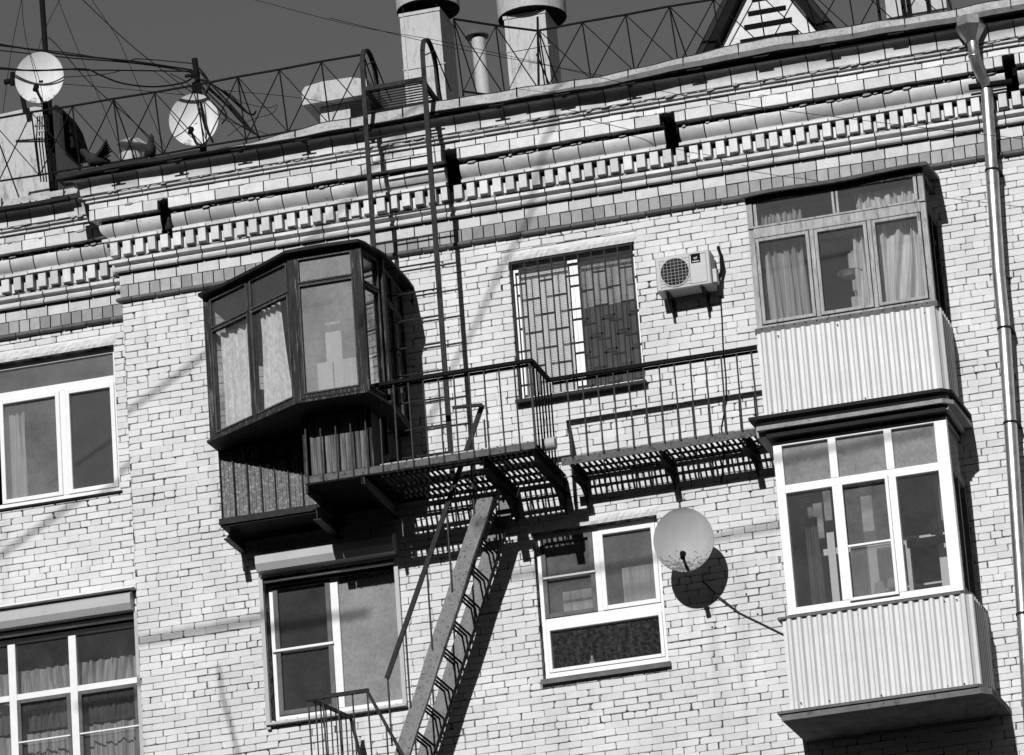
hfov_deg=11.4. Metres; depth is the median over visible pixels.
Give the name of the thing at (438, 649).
fire stair
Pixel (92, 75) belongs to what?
cable
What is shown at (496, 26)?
roof railing
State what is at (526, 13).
roof vent shaft
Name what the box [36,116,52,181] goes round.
cable bundle
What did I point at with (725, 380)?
wall cable
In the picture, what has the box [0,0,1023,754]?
brick building
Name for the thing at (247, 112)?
cable
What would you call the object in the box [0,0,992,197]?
sky
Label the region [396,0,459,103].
roof vent shaft
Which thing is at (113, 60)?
cable
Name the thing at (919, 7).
roof box
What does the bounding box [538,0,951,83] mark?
roof railing
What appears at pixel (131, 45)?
guy wire
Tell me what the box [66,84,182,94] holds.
guy wire
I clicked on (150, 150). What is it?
pigeon
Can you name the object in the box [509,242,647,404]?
window
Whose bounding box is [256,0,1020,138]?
guy wire
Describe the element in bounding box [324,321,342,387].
door leaf
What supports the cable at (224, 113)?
attached to the cable mast
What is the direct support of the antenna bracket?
attached to the roof vent block
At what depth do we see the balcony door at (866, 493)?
54.14 m
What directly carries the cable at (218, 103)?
attached to the cable mast
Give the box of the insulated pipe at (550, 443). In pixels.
[380,437,556,475]
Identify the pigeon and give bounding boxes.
[80,139,111,166]
[144,133,155,157]
[165,217,172,232]
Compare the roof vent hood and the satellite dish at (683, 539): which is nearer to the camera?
the satellite dish at (683, 539)
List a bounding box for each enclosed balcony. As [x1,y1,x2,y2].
[198,239,413,553]
[739,161,972,458]
[766,405,1010,742]
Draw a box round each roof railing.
[0,54,373,202]
[453,18,544,96]
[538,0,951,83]
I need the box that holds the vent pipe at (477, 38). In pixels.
[465,29,490,92]
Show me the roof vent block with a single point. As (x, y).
(11, 128)
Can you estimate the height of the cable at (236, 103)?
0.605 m
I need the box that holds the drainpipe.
[955,14,1023,722]
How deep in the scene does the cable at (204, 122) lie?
58.05 m
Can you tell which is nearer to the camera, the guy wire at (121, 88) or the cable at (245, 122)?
the cable at (245, 122)
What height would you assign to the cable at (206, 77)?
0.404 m
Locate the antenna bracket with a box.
[4,72,27,114]
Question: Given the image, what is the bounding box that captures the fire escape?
[303,345,763,521]
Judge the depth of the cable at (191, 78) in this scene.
58.54 m
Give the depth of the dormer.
57.27 m
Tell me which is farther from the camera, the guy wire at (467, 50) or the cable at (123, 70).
the cable at (123, 70)
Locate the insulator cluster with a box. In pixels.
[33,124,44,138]
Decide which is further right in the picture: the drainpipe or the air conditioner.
the drainpipe
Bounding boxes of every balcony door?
[811,462,949,602]
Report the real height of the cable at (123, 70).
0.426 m
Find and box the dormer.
[695,0,836,53]
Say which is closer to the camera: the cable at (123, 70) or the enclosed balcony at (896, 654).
the enclosed balcony at (896, 654)
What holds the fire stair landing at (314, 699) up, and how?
attached to the brick building
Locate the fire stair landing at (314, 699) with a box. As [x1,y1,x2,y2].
[305,688,403,754]
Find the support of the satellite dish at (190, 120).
on the brick building
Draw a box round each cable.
[0,43,192,70]
[0,45,191,63]
[0,50,190,72]
[0,67,190,71]
[0,68,196,87]
[67,71,118,76]
[170,73,207,141]
[198,67,209,93]
[198,90,213,142]
[199,78,256,135]
[200,72,248,113]
[200,85,252,132]
[201,85,226,123]
[202,79,256,115]
[204,76,249,131]
[205,78,254,134]
[207,87,258,136]
[228,94,277,135]
[702,581,783,634]
[720,295,726,482]
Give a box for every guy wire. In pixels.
[3,0,21,110]
[22,3,53,185]
[47,37,168,154]
[58,0,121,151]
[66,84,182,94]
[83,0,191,92]
[92,0,164,146]
[155,72,266,133]
[217,89,362,110]
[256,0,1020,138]
[331,18,602,75]
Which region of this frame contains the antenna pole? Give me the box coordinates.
[39,0,58,196]
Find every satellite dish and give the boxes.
[15,52,63,197]
[169,94,218,150]
[653,508,713,571]
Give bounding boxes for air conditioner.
[655,246,723,322]
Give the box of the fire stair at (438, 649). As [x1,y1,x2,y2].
[384,403,519,754]
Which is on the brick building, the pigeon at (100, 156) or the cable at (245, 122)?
the pigeon at (100, 156)
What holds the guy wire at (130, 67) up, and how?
attached to the brick building
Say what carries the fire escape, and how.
attached to the brick building
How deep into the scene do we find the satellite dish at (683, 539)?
54.31 m
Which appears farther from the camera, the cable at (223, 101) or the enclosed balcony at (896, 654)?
the cable at (223, 101)
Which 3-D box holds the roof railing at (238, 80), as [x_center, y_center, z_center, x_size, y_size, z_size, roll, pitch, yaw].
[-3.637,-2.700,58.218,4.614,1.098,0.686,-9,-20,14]
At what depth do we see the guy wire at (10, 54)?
59.97 m
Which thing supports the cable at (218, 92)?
attached to the cable mast
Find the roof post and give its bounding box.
[536,16,548,84]
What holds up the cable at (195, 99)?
attached to the satellite dish at (190, 120)
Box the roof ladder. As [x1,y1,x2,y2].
[360,38,454,473]
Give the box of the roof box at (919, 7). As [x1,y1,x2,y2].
[876,0,951,19]
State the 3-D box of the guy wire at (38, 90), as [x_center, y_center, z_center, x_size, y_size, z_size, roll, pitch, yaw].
[-5.436,-3.295,58.690,0.301,2.451,0.008,-9,-20,14]
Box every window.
[0,347,122,510]
[0,586,143,754]
[255,533,407,729]
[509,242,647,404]
[534,516,670,684]
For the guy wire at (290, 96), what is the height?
0.579 m
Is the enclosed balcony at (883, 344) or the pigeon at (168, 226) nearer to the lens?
the enclosed balcony at (883, 344)
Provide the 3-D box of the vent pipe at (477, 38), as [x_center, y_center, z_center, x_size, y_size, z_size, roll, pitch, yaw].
[-0.358,-3.316,58.172,0.273,1.387,0.273,-9,-20,14]
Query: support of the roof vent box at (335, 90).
on the brick building
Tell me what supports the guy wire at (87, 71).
attached to the roof vent hood
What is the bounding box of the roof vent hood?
[116,137,146,159]
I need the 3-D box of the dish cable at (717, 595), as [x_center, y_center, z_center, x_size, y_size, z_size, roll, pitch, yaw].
[2.479,2.463,54.326,0.872,0.735,0.064,-7,-19,9]
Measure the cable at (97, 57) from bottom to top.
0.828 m
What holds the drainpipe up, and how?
attached to the brick building
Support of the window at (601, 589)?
in the brick building
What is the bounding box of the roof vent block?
[0,105,87,206]
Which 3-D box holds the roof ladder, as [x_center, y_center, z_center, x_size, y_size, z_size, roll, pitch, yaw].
[-1.029,-1.236,56.247,0.815,5.161,0.824,-9,-20,14]
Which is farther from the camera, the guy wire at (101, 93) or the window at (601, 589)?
the guy wire at (101, 93)
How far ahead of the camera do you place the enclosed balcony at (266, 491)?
55.52 m
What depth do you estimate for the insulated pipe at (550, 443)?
54.61 m
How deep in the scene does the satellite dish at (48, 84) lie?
58.85 m
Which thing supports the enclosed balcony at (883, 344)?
attached to the brick building
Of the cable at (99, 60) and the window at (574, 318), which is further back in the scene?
the cable at (99, 60)
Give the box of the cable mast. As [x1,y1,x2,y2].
[185,58,206,151]
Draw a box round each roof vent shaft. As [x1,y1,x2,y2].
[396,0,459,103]
[496,0,566,88]
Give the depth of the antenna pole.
59.51 m
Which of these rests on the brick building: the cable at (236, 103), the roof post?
the roof post
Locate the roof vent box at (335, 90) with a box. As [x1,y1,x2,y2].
[302,77,387,122]
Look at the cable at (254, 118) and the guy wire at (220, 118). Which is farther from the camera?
the guy wire at (220, 118)
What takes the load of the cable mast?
on the brick building

